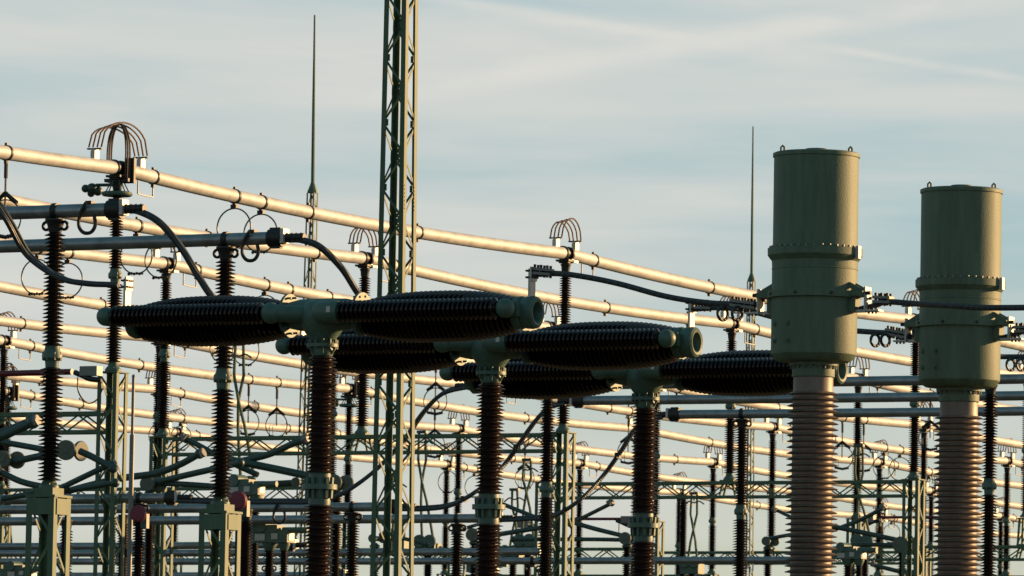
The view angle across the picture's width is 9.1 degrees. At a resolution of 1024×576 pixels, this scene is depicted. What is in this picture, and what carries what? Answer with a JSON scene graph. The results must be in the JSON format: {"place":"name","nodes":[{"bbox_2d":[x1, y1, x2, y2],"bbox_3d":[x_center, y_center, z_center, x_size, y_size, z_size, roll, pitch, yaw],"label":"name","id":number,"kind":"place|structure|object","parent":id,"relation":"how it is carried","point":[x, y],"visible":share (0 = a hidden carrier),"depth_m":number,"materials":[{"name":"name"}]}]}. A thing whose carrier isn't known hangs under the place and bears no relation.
{"place":"outdoors","nodes":[
{"label":"outdoors","id":0,"kind":"place"},
{"bbox_2d":[0,414,41,441],"bbox_3d":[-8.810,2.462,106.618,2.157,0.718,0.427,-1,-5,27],"label":"knee arm disconnector","id":1,"kind":"object","parent":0,"point":[31,421],"visible":0.99,"depth_m":106.28,"materials":[{"name":"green metal"}]},
{"bbox_2d":[0,440,56,468],"bbox_3d":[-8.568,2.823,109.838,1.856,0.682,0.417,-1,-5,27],"label":"knee arm disconnector","id":2,"kind":"object","parent":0,"point":[16,459],"visible":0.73,"depth_m":109.74,"materials":[{"name":"green metal"}]},
{"bbox_2d":[0,366,102,403],"bbox_3d":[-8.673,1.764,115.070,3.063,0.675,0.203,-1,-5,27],"label":"disconnect switch","id":3,"kind":"object","parent":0,"point":[87,373],"visible":1,"depth_m":114.56,"materials":[{"name":"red metal"}]},
{"bbox_2d":[0,467,119,501],"bbox_3d":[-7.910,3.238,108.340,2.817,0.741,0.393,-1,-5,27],"label":"knee arm disconnector","id":4,"kind":"object","parent":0,"point":[114,482],"visible":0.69,"depth_m":108.43,"materials":[{"name":"green metal"}]},
{"bbox_2d":[56,440,117,489],"bbox_3d":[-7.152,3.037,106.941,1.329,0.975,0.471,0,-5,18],"label":"knee arm disconnector","id":5,"kind":"object","parent":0,"point":[78,450],"visible":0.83,"depth_m":106.84,"materials":[{"name":"green metal"}]},
{"bbox_2d":[64,448,206,493],"bbox_3d":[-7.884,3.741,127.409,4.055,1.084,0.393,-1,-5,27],"label":"knee arm disconnector","id":6,"kind":"object","parent":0,"point":[200,453],"visible":0.39,"depth_m":126.86,"materials":[{"name":"green metal"}]},
{"bbox_2d":[37,569,357,575],"bbox_3d":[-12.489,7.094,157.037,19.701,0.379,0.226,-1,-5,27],"label":"tube conductor","id":7,"kind":"object","parent":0,"point":[342,572],"visible":0.3,"depth_m":154.59,"materials":[{"name":"metal"}]},
{"bbox_2d":[178,432,304,487],"bbox_3d":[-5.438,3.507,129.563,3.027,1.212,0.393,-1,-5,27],"label":"knee arm disconnector","id":8,"kind":"object","parent":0,"point":[293,482],"visible":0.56,"depth_m":129.56,"materials":[{"name":"green metal"}]},
{"bbox_2d":[240,509,252,575],"bbox_3d":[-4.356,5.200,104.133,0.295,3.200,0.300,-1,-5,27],"label":"post insulator","id":9,"kind":"object","parent":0,"point":[245,555],"visible":0.76,"depth_m":104.14,"materials":[{"name":"brown ceramic"}]},
{"bbox_2d":[0,548,540,562],"bbox_3d":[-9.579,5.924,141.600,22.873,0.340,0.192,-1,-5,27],"label":"tube conductor","id":10,"kind":"object","parent":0,"point":[300,552],"visible":0.34,"depth_m":138.82,"materials":[{"name":"metal"}]},
{"bbox_2d":[370,0,417,575],"bbox_3d":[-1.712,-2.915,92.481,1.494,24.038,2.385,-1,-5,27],"label":"lattice tower","id":11,"kind":"structure","parent":0,"point":[398,155],"depth_m":92.10,"materials":[{"name":"metal"}]},
{"bbox_2d":[0,556,789,570],"bbox_3d":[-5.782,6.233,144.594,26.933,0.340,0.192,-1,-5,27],"label":"tube conductor","id":12,"kind":"object","parent":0,"point":[532,561],"visible":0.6,"depth_m":141.63,"materials":[{"name":"metal"}]},
{"bbox_2d":[0,0,1023,575],"label":"sky","id":13,"kind":"structure","parent":0,"point":[631,121],"materials":[{"name":"blue"}]},
{"bbox_2d":[5,365,1023,527],"bbox_3d":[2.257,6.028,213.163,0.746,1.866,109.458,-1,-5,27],"label":"busbar tube","id":14,"kind":"object","parent":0,"point":[31,395],"visible":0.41,"depth_m":198.12,"materials":[{"name":"metal"}]},
{"label":"ground","id":15,"kind":"structure","parent":0,"visible":0},
{"bbox_2d":[25,488,71,575],"bbox_3d":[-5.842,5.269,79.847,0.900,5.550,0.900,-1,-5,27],"label":"lattice pedestal","id":16,"kind":"object","parent":15,"relation":"on","point":[48,506],"visible":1,"depth_m":79.91,"materials":[{"name":"green paint"}]},
{"bbox_2d":[37,218,65,487],"bbox_3d":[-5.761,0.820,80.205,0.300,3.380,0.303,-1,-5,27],"label":"post insulator","id":17,"kind":"object","parent":16,"relation":"on","point":[52,355],"visible":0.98,"depth_m":80.12,"materials":[{"name":"brown ceramic"}]},
{"bbox_2d":[0,198,146,234],"bbox_3d":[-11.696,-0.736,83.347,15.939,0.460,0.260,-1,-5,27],"label":"tube conductor","id":18,"kind":"object","parent":17,"relation":"attached to","point":[113,209],"visible":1,"depth_m":80.09,"materials":[{"name":"metal"}]},
{"bbox_2d":[129,210,215,295],"bbox_3d":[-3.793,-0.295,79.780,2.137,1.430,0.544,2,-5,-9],"label":"cable","id":19,"kind":"object","parent":18,"relation":"attached to","point":[177,243],"visible":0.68,"depth_m":79.57,"materials":[{"name":"rubber"}]},
{"bbox_2d":[0,371,129,575],"bbox_3d":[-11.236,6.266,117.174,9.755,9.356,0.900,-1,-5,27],"label":"lattice gantry","id":20,"kind":"object","parent":15,"relation":"on","point":[112,391],"visible":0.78,"depth_m":115.42,"materials":[{"name":"metal"}]},
{"bbox_2d":[105,180,123,370],"bbox_3d":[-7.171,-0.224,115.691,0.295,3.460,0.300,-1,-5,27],"label":"post insulator","id":21,"kind":"object","parent":20,"relation":"on","point":[114,274],"visible":0.68,"depth_m":115.59,"materials":[{"name":"brown ceramic"}]},
{"bbox_2d":[0,122,1023,351],"bbox_3d":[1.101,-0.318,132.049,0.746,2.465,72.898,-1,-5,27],"label":"busbar tube","id":22,"kind":"object","parent":21,"relation":"on","point":[153,177],"visible":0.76,"depth_m":123.22,"materials":[{"name":"metal"}]},
{"bbox_2d":[81,124,135,197],"bbox_3d":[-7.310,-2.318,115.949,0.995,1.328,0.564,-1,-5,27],"label":"dropper connector","id":23,"kind":"object","parent":22,"relation":"attached to","point":[91,189],"visible":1,"depth_m":115.83,"materials":[{"name":"green paint"}]},
{"bbox_2d":[127,374,134,575],"bbox_3d":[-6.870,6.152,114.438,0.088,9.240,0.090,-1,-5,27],"label":"steel pole","id":24,"kind":"object","parent":15,"relation":"on","point":[130,503],"visible":1,"depth_m":114.62,"materials":[{"name":"grey metal"}]},
{"bbox_2d":[0,486,341,571],"bbox_3d":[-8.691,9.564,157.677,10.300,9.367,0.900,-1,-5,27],"label":"lattice gantry","id":25,"kind":"object","parent":15,"relation":"on","point":[20,490],"visible":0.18,"depth_m":158.28,"materials":[{"name":"green metal"}]},
{"bbox_2d":[0,349,8,487],"bbox_3d":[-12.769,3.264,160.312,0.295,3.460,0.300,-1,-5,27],"label":"post insulator","id":26,"kind":"object","parent":25,"relation":"on","point":[3,367],"visible":0.67,"depth_m":160.30,"materials":[{"name":"brown ceramic"}]},
{"bbox_2d":[153,346,162,477],"bbox_3d":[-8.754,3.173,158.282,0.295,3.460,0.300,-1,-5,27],"label":"post insulator","id":27,"kind":"object","parent":25,"relation":"on","point":[155,415],"visible":0.36,"depth_m":158.23,"materials":[{"name":"brown ceramic"}]},
{"bbox_2d":[140,458,244,575],"bbox_3d":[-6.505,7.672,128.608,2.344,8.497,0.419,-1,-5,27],"label":"knee arm disconnector","id":28,"kind":"object","parent":15,"relation":"on","point":[156,484],"visible":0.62,"depth_m":129.16,"materials":[{"name":"green metal"}]},
{"bbox_2d":[198,504,242,575],"bbox_3d":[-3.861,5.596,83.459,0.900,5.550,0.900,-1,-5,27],"label":"lattice pedestal","id":29,"kind":"object","parent":15,"relation":"on","point":[220,521],"visible":1,"depth_m":83.52,"materials":[{"name":"green paint"}]},
{"bbox_2d":[209,246,235,503],"bbox_3d":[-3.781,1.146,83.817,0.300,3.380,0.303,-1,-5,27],"label":"post insulator","id":30,"kind":"object","parent":29,"relation":"on","point":[223,377],"visible":0.78,"depth_m":83.71,"materials":[{"name":"brown ceramic"}]},
{"bbox_2d":[0,227,306,262],"bbox_3d":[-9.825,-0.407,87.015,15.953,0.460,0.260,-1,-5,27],"label":"tube conductor","id":31,"kind":"object","parent":30,"relation":"attached to","point":[274,237],"visible":0.98,"depth_m":84.19,"materials":[{"name":"metal"}]},
{"bbox_2d":[286,237,360,294],"bbox_3d":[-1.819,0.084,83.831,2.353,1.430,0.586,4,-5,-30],"label":"cable","id":32,"kind":"object","parent":31,"relation":"attached to","point":[334,260],"visible":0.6,"depth_m":83.34,"materials":[{"name":"rubber"}]},
{"bbox_2d":[229,345,263,575],"bbox_3d":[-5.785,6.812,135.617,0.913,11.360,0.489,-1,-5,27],"label":"scissor pantograph","id":33,"kind":"object","parent":15,"relation":"on","point":[239,407],"visible":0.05,"depth_m":136.05,"materials":[{"name":"green paint"}]},
{"bbox_2d":[0,539,308,555],"bbox_3d":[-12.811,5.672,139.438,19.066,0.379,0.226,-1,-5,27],"label":"tube conductor","id":34,"kind":"object","parent":33,"relation":"attached to","point":[297,544],"visible":0.53,"depth_m":137.00,"materials":[{"name":"metal"}]},
{"bbox_2d":[227,474,277,575],"bbox_3d":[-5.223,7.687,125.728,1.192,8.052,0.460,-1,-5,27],"label":"disconnect switch","id":35,"kind":"object","parent":15,"relation":"on","point":[246,486],"visible":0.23,"depth_m":125.87,"materials":[{"name":"green paint"}]},
{"bbox_2d":[250,524,308,575],"bbox_3d":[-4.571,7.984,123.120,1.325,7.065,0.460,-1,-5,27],"label":"switch housing","id":36,"kind":"object","parent":15,"relation":"on","point":[269,537],"visible":0.99,"depth_m":123.29,"materials":[{"name":"green paint"}]},
{"bbox_2d":[213,433,353,575],"bbox_3d":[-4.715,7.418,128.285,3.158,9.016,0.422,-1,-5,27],"label":"knee arm disconnector","id":37,"kind":"object","parent":15,"relation":"on","point":[343,482],"visible":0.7,"depth_m":128.35,"materials":[{"name":"green metal"}]},
{"bbox_2d":[294,15,317,575],"bbox_3d":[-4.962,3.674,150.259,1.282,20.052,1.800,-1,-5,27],"label":"lightning mast","id":38,"kind":"object","parent":15,"relation":"on","point":[312,189],"visible":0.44,"depth_m":149.97,"materials":[{"name":"metal"}]},
{"bbox_2d":[165,556,464,575],"bbox_3d":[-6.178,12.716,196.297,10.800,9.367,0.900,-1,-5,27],"label":"lattice gantry","id":39,"kind":"object","parent":15,"relation":"on","point":[175,569],"visible":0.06,"depth_m":195.87,"materials":[{"name":"green metal"}]},
{"bbox_2d":[452,438,462,540],"bbox_3d":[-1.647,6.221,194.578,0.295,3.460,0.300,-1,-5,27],"label":"post insulator","id":40,"kind":"object","parent":39,"relation":"on","point":[458,478],"visible":0.56,"depth_m":194.54,"materials":[{"name":"brown ceramic"}]},
{"bbox_2d":[96,267,543,575],"bbox_3d":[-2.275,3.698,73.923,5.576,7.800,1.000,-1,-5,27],"label":"circuit breaker","id":41,"kind":"object","parent":15,"relation":"on","point":[324,323],"visible":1,"depth_m":73.94,"materials":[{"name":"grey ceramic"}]},
{"bbox_2d":[0,206,119,287],"bbox_3d":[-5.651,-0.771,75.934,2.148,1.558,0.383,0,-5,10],"label":"cable","id":42,"kind":"object","parent":41,"relation":"attached to","point":[25,253],"visible":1,"depth_m":75.86,"materials":[{"name":"rubber"}]},
{"bbox_2d":[532,264,756,321],"bbox_3d":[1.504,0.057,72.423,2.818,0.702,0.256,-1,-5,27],"label":"cable","id":43,"kind":"object","parent":41,"relation":"attached to","point":[738,303],"visible":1,"depth_m":72.31,"materials":[{"name":"rubber"}]},
{"bbox_2d":[149,431,576,575],"bbox_3d":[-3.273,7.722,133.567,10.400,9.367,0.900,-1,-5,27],"label":"lattice gantry","id":44,"kind":"object","parent":15,"relation":"on","point":[163,453],"visible":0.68,"depth_m":133.09,"materials":[{"name":"green metal"}]},
{"bbox_2d":[156,273,171,435],"bbox_3d":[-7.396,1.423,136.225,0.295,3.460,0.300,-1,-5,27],"label":"post insulator","id":45,"kind":"object","parent":44,"relation":"on","point":[164,354],"visible":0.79,"depth_m":136.10,"materials":[{"name":"brown ceramic"}]},
{"bbox_2d":[0,238,1021,450],"bbox_3d":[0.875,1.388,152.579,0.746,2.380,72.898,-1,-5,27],"label":"busbar tube","id":46,"kind":"object","parent":45,"relation":"on","point":[163,264],"visible":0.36,"depth_m":139.03,"materials":[{"name":"metal"}]},
{"bbox_2d":[355,269,370,433],"bbox_3d":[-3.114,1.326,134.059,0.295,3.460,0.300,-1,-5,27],"label":"post insulator","id":47,"kind":"object","parent":44,"relation":"on","point":[362,385],"visible":0.5,"depth_m":133.91,"materials":[{"name":"brown ceramic"}]},
{"bbox_2d":[556,264,571,431],"bbox_3d":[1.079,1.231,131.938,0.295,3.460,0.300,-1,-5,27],"label":"post insulator","id":48,"kind":"object","parent":44,"relation":"on","point":[564,319],"visible":0.46,"depth_m":131.92,"materials":[{"name":"brown ceramic"}]},
{"bbox_2d":[414,430,441,575],"bbox_3d":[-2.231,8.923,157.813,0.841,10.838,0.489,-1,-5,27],"label":"scissor pantograph","id":49,"kind":"object","parent":15,"relation":"on","point":[431,540],"visible":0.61,"depth_m":158.03,"materials":[{"name":"green paint"}]},
{"bbox_2d":[275,303,702,575],"bbox_3d":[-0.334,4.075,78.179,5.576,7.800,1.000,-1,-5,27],"label":"circuit breaker","id":50,"kind":"object","parent":15,"relation":"on","point":[607,345],"visible":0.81,"depth_m":78.15,"materials":[{"name":"black ceramic"}]},
{"bbox_2d":[693,304,913,347],"bbox_3d":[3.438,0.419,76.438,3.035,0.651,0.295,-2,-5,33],"label":"cable","id":51,"kind":"object","parent":50,"relation":"attached to","point":[893,333],"visible":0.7,"depth_m":75.81,"materials":[{"name":"rubber"}]},
{"bbox_2d":[340,521,665,575],"bbox_3d":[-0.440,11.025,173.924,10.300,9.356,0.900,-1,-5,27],"label":"lattice gantry","id":52,"kind":"object","parent":15,"relation":"on","point":[579,550],"visible":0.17,"depth_m":172.64,"materials":[{"name":"metal"}]},
{"bbox_2d":[342,396,353,513],"bbox_3d":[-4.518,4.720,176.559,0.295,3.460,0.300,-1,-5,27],"label":"post insulator","id":53,"kind":"object","parent":52,"relation":"on","point":[348,459],"visible":0.51,"depth_m":176.52,"materials":[{"name":"brown ceramic"}]},
{"bbox_2d":[0,311,1022,500],"bbox_3d":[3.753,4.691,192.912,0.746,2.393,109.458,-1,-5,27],"label":"busbar tube","id":54,"kind":"object","parent":53,"relation":"on","point":[11,341],"visible":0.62,"depth_m":179.35,"materials":[{"name":"metal"}]},
{"bbox_2d":[466,502,554,575],"bbox_3d":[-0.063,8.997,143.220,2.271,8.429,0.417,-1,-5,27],"label":"knee arm disconnector","id":55,"kind":"object","parent":15,"relation":"on","point":[470,535],"visible":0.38,"depth_m":143.61,"materials":[{"name":"metal"}]},
{"bbox_2d":[513,458,539,575],"bbox_3d":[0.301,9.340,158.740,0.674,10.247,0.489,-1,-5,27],"label":"scissor pantograph","id":56,"kind":"object","parent":15,"relation":"on","point":[523,544],"visible":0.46,"depth_m":159.00,"materials":[{"name":"green paint"}]},
{"bbox_2d":[510,498,633,575],"bbox_3d":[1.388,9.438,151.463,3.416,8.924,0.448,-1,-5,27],"label":"knee arm disconnector","id":57,"kind":"object","parent":15,"relation":"on","point":[625,539],"visible":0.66,"depth_m":151.42,"materials":[{"name":"green metal"}]},
{"bbox_2d":[436,573,720,575],"bbox_3d":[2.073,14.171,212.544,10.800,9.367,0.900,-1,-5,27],"label":"lattice gantry","id":58,"kind":"object","parent":15,"relation":"on","point":[577,574],"visible":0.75,"depth_m":212.30,"materials":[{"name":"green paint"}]},
{"bbox_2d":[440,471,449,573],"bbox_3d":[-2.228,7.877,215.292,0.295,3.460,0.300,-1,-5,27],"label":"post insulator","id":59,"kind":"object","parent":58,"relation":"on","point":[445,531],"visible":0.66,"depth_m":215.23,"materials":[{"name":"brown ceramic"}]},
{"bbox_2d":[12,408,1020,542],"bbox_3d":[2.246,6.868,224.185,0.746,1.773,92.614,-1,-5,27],"label":"busbar tube","id":60,"kind":"object","parent":59,"relation":"on","point":[445,465],"visible":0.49,"depth_m":215.57,"materials":[{"name":"metal"}]},
{"bbox_2d":[574,469,583,573],"bbox_3d":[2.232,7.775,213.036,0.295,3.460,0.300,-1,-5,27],"label":"post insulator","id":61,"kind":"object","parent":58,"relation":"on","point":[578,544],"visible":0.57,"depth_m":212.96,"materials":[{"name":"brown ceramic"}]},
{"bbox_2d":[707,468,716,573],"bbox_3d":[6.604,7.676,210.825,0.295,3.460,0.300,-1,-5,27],"label":"post insulator","id":62,"kind":"object","parent":58,"relation":"on","point":[712,522],"visible":0.73,"depth_m":210.74,"materials":[{"name":"brown ceramic"}]},
{"bbox_2d":[7,370,1022,509],"bbox_3d":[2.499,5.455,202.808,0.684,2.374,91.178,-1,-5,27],"label":"busbar tube","id":63,"kind":"object","parent":62,"relation":"on","point":[463,428],"visible":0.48,"depth_m":194.34,"materials":[{"name":"metal"}]},
{"bbox_2d":[439,350,847,575],"bbox_3d":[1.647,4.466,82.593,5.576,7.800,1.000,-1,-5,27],"label":"circuit breaker","id":64,"kind":"object","parent":15,"relation":"on","point":[740,373],"visible":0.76,"depth_m":82.61,"materials":[{"name":"brown ceramic"}]},
{"bbox_2d":[679,492,703,575],"bbox_3d":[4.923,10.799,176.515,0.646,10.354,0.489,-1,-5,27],"label":"scissor pantograph","id":65,"kind":"object","parent":15,"relation":"on","point":[691,569],"visible":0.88,"depth_m":176.76,"materials":[{"name":"green paint"}]},
{"bbox_2d":[534,479,925,575],"bbox_3d":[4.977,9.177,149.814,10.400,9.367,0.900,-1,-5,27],"label":"lattice gantry","id":66,"kind":"object","parent":15,"relation":"on","point":[910,496],"visible":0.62,"depth_m":148.73,"materials":[{"name":"metal"}]},
{"bbox_2d":[723,333,736,479],"bbox_3d":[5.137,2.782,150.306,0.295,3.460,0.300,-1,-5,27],"label":"post insulator","id":67,"kind":"object","parent":66,"relation":"on","point":[730,449],"visible":0.52,"depth_m":150.16,"materials":[{"name":"brown ceramic"}]},
{"bbox_2d":[0,192,1023,373],"bbox_3d":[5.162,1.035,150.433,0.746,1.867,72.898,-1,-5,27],"label":"busbar tube","id":68,"kind":"object","parent":67,"relation":"on","point":[359,259],"visible":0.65,"depth_m":138.36,"materials":[{"name":"metal"}]},
{"bbox_2d":[908,329,920,478],"bbox_3d":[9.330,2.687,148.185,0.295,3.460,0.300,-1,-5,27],"label":"post insulator","id":69,"kind":"object","parent":66,"relation":"on","point":[914,443],"visible":0.73,"depth_m":148.07,"materials":[{"name":"brown ceramic"}]},
{"bbox_2d":[744,126,755,575],"bbox_3d":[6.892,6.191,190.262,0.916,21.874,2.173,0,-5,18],"label":"lightning mast","id":70,"kind":"object","parent":15,"relation":"on","point":[751,277],"visible":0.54,"depth_m":189.98,"materials":[{"name":"metal"}]},
{"bbox_2d":[761,505,790,575],"bbox_3d":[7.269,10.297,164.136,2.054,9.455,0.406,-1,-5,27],"label":"knee arm disconnector","id":71,"kind":"object","parent":15,"relation":"on","point":[766,541],"visible":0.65,"depth_m":164.72,"materials":[{"name":"metal"}]},
{"bbox_2d":[630,550,931,575],"bbox_3d":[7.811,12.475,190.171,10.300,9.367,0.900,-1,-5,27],"label":"lattice gantry","id":72,"kind":"object","parent":15,"relation":"on","point":[773,553],"visible":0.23,"depth_m":190.52,"materials":[{"name":"metal"}]},
{"bbox_2d":[767,434,776,549],"bbox_3d":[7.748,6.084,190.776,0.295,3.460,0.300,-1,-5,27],"label":"post insulator","id":73,"kind":"object","parent":72,"relation":"on","point":[772,472],"visible":0.77,"depth_m":190.71,"materials":[{"name":"brown ceramic"}]},
{"bbox_2d":[0,316,1022,479],"bbox_3d":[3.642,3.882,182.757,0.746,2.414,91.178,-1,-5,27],"label":"busbar tube","id":74,"kind":"object","parent":73,"relation":"on","point":[21,323],"visible":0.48,"depth_m":175.31,"materials":[{"name":"metal"}]},
{"bbox_2d":[919,432,927,549],"bbox_3d":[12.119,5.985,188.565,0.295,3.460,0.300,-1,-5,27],"label":"post insulator","id":75,"kind":"object","parent":72,"relation":"on","point":[923,464],"visible":0.61,"depth_m":188.53,"materials":[{"name":"brown ceramic"}]},
{"bbox_2d":[0,281,1023,471],"bbox_3d":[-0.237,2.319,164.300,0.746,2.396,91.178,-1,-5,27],"label":"busbar tube","id":76,"kind":"object","parent":75,"relation":"on","point":[77,300],"visible":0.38,"depth_m":177.28,"materials":[{"name":"metal"}]},
{"bbox_2d":[744,145,882,575],"bbox_3d":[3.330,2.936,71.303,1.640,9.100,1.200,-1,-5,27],"label":"current transformer","id":77,"kind":"object","parent":15,"relation":"on","point":[814,293],"visible":1,"depth_m":71.18,"materials":[{"name":"grey metal"}]},
{"bbox_2d":[858,293,1023,310],"bbox_3d":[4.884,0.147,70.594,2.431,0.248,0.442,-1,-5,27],"label":"cable","id":78,"kind":"object","parent":77,"relation":"attached to","point":[887,299],"visible":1,"depth_m":70.61,"materials":[{"name":"rubber"}]},
{"bbox_2d":[831,542,877,575],"bbox_3d":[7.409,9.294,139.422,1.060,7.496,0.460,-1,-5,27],"label":"switch housing","id":79,"kind":"object","parent":15,"relation":"on","point":[848,554],"visible":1,"depth_m":139.62,"materials":[{"name":"green paint"}]},
{"bbox_2d":[848,444,877,575],"bbox_3d":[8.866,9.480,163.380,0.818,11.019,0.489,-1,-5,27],"label":"scissor pantograph","id":80,"kind":"object","parent":15,"relation":"on","point":[856,538],"visible":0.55,"depth_m":163.66,"materials":[{"name":"green paint"}]},
{"bbox_2d":[832,502,913,575],"bbox_3d":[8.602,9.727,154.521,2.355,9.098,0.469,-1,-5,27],"label":"knee arm disconnector","id":81,"kind":"object","parent":15,"relation":"on","point":[896,544],"visible":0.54,"depth_m":154.77,"materials":[{"name":"green metal"}]},
{"bbox_2d":[845,518,1023,575],"bbox_3d":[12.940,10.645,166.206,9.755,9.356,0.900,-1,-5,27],"label":"lattice gantry","id":82,"kind":"object","parent":15,"relation":"on","point":[1018,546],"visible":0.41,"depth_m":167.26,"materials":[{"name":"metal"}]},
{"bbox_2d":[851,387,862,517],"bbox_3d":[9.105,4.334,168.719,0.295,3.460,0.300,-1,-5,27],"label":"post insulator","id":83,"kind":"object","parent":82,"relation":"on","point":[857,430],"visible":0.58,"depth_m":168.64,"materials":[{"name":"brown ceramic"}]},
{"bbox_2d":[869,574,1023,575],"bbox_3d":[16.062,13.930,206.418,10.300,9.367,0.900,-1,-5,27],"label":"lattice gantry","id":84,"kind":"object","parent":15,"relation":"on","point":[931,575],"visible":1,"depth_m":206.80,"materials":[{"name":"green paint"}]},
{"bbox_2d":[1001,467,1010,574],"bbox_3d":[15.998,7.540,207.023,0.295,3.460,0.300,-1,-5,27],"label":"post insulator","id":85,"kind":"object","parent":84,"relation":"on","point":[1006,527],"visible":0.88,"depth_m":206.95,"materials":[{"name":"brown ceramic"}]},
{"bbox_2d":[893,181,1023,575],"bbox_3d":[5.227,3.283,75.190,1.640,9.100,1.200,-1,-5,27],"label":"current transformer","id":86,"kind":"object","parent":15,"relation":"on","point":[959,349],"visible":1,"depth_m":75.06,"materials":[{"name":"metal"}]},
{"bbox_3d":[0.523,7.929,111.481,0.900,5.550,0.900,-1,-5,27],"label":"lattice pedestal","id":87,"kind":"object","parent":15,"relation":"on","visible":0},
{"bbox_2d":[537,399,555,575],"bbox_3d":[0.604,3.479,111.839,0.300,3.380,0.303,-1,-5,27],"label":"post insulator","id":88,"kind":"object","parent":87,"relation":"on","point":[546,488],"visible":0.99,"depth_m":111.75,"materials":[{"name":"brown ceramic"}]},
{"bbox_2d":[455,374,1023,393],"bbox_3d":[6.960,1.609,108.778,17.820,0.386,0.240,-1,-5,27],"label":"tube conductor","id":89,"kind":"object","parent":88,"relation":"on","point":[907,380],"visible":0.35,"depth_m":109.00,"materials":[{"name":"metal"}]},
{"bbox_2d":[174,386,466,504],"bbox_3d":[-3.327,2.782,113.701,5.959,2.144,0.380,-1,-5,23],"label":"cable","id":90,"kind":"object","parent":89,"relation":"attached to","point":[282,501],"visible":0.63,"depth_m":113.40,"materials":[{"name":"rubber"}]},
{"bbox_3d":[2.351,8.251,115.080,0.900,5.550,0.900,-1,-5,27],"label":"lattice pedestal","id":91,"kind":"object","parent":15,"relation":"on","visible":0},
{"bbox_2d":[651,405,655,573],"bbox_3d":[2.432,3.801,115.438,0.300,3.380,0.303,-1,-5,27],"label":"post insulator","id":92,"kind":"object","parent":91,"relation":"on","point":[653,510],"visible":0.02,"depth_m":115.39,"materials":[{"name":"ceramic"}]},
{"bbox_2d":[557,391,1023,412],"bbox_3d":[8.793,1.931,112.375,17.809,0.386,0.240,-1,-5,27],"label":"tube conductor","id":93,"kind":"object","parent":92,"relation":"on","point":[581,402],"visible":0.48,"depth_m":114.48,"materials":[{"name":"metal"}]},
{"bbox_2d":[402,402,565,511],"bbox_3d":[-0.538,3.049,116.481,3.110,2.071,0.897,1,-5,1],"label":"cable","id":94,"kind":"object","parent":93,"relation":"attached to","point":[462,499],"visible":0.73,"depth_m":116.50,"materials":[{"name":"rubber"}]},
{"bbox_3d":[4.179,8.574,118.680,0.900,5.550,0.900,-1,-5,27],"label":"lattice pedestal","id":95,"kind":"object","parent":15,"relation":"on","visible":0},
{"bbox_2d":[732,419,748,575],"bbox_3d":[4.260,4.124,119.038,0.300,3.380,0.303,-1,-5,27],"label":"post insulator","id":96,"kind":"object","parent":95,"relation":"on","point":[740,511],"visible":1,"depth_m":118.97,"materials":[{"name":"brown ceramic"}]},
{"bbox_2d":[654,407,1023,426],"bbox_3d":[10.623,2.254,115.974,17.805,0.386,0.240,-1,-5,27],"label":"tube conductor","id":97,"kind":"object","parent":96,"relation":"on","point":[675,414],"visible":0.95,"depth_m":118.67,"materials":[{"name":"metal"}]},
{"bbox_3d":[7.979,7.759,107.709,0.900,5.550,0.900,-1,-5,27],"label":"lattice pedestal","id":98,"kind":"object","parent":15,"relation":"on","visible":0},
{"bbox_2d":[979,385,997,575],"bbox_3d":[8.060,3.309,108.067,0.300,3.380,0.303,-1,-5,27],"label":"post insulator","id":99,"kind":"object","parent":98,"relation":"on","point":[989,485],"visible":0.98,"depth_m":107.99,"materials":[{"name":"brown ceramic"}]},
{"bbox_3d":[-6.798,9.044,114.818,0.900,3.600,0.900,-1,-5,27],"label":"lattice pedestal","id":100,"kind":"object","parent":15,"relation":"on","visible":0},
{"bbox_2d":[132,503,146,575],"bbox_3d":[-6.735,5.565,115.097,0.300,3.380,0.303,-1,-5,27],"label":"post insulator","id":101,"kind":"object","parent":100,"relation":"on","point":[138,550],"visible":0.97,"depth_m":115.09,"materials":[{"name":"brown ceramic"}]},
{"bbox_2d":[0,490,192,511],"bbox_3d":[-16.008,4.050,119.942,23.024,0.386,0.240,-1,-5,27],"label":"tube conductor","id":102,"kind":"object","parent":101,"relation":"on","point":[169,497],"visible":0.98,"depth_m":115.17,"materials":[{"name":"metal"}]},
{"bbox_3d":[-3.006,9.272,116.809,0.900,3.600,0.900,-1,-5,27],"label":"lattice pedestal","id":103,"kind":"object","parent":15,"relation":"on","visible":0},
{"bbox_2d":[345,512,359,575],"bbox_3d":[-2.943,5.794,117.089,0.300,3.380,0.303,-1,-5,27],"label":"post insulator","id":104,"kind":"object","parent":103,"relation":"on","point":[352,526],"visible":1,"depth_m":117.10,"materials":[{"name":"brown ceramic"}]},
{"bbox_2d":[0,499,416,524],"bbox_3d":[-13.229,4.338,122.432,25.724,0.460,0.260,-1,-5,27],"label":"tube conductor","id":105,"kind":"object","parent":104,"relation":"attached to","point":[352,506],"visible":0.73,"depth_m":118.25,"materials":[{"name":"metal"}]},
{"bbox_3d":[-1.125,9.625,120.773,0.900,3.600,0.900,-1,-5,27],"label":"lattice pedestal","id":106,"kind":"object","parent":15,"relation":"on","visible":0},
{"bbox_2d":[449,523,463,575],"bbox_3d":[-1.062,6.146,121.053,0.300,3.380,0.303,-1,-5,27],"label":"post insulator","id":107,"kind":"object","parent":106,"relation":"on","point":[457,547],"visible":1,"depth_m":121.07,"materials":[{"name":"brown ceramic"}]},
{"bbox_2d":[0,512,513,531],"bbox_3d":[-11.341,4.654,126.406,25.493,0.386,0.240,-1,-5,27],"label":"tube conductor","id":108,"kind":"object","parent":107,"relation":"attached to","point":[290,519],"visible":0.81,"depth_m":122.84,"materials":[{"name":"metal"}]},
{"bbox_2d":[499,415,662,521],"bbox_3d":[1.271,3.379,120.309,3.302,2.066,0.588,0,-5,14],"label":"cable","id":109,"kind":"object","parent":108,"relation":"attached to","point":[617,455],"visible":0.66,"depth_m":120.22,"materials":[{"name":"rubber"}]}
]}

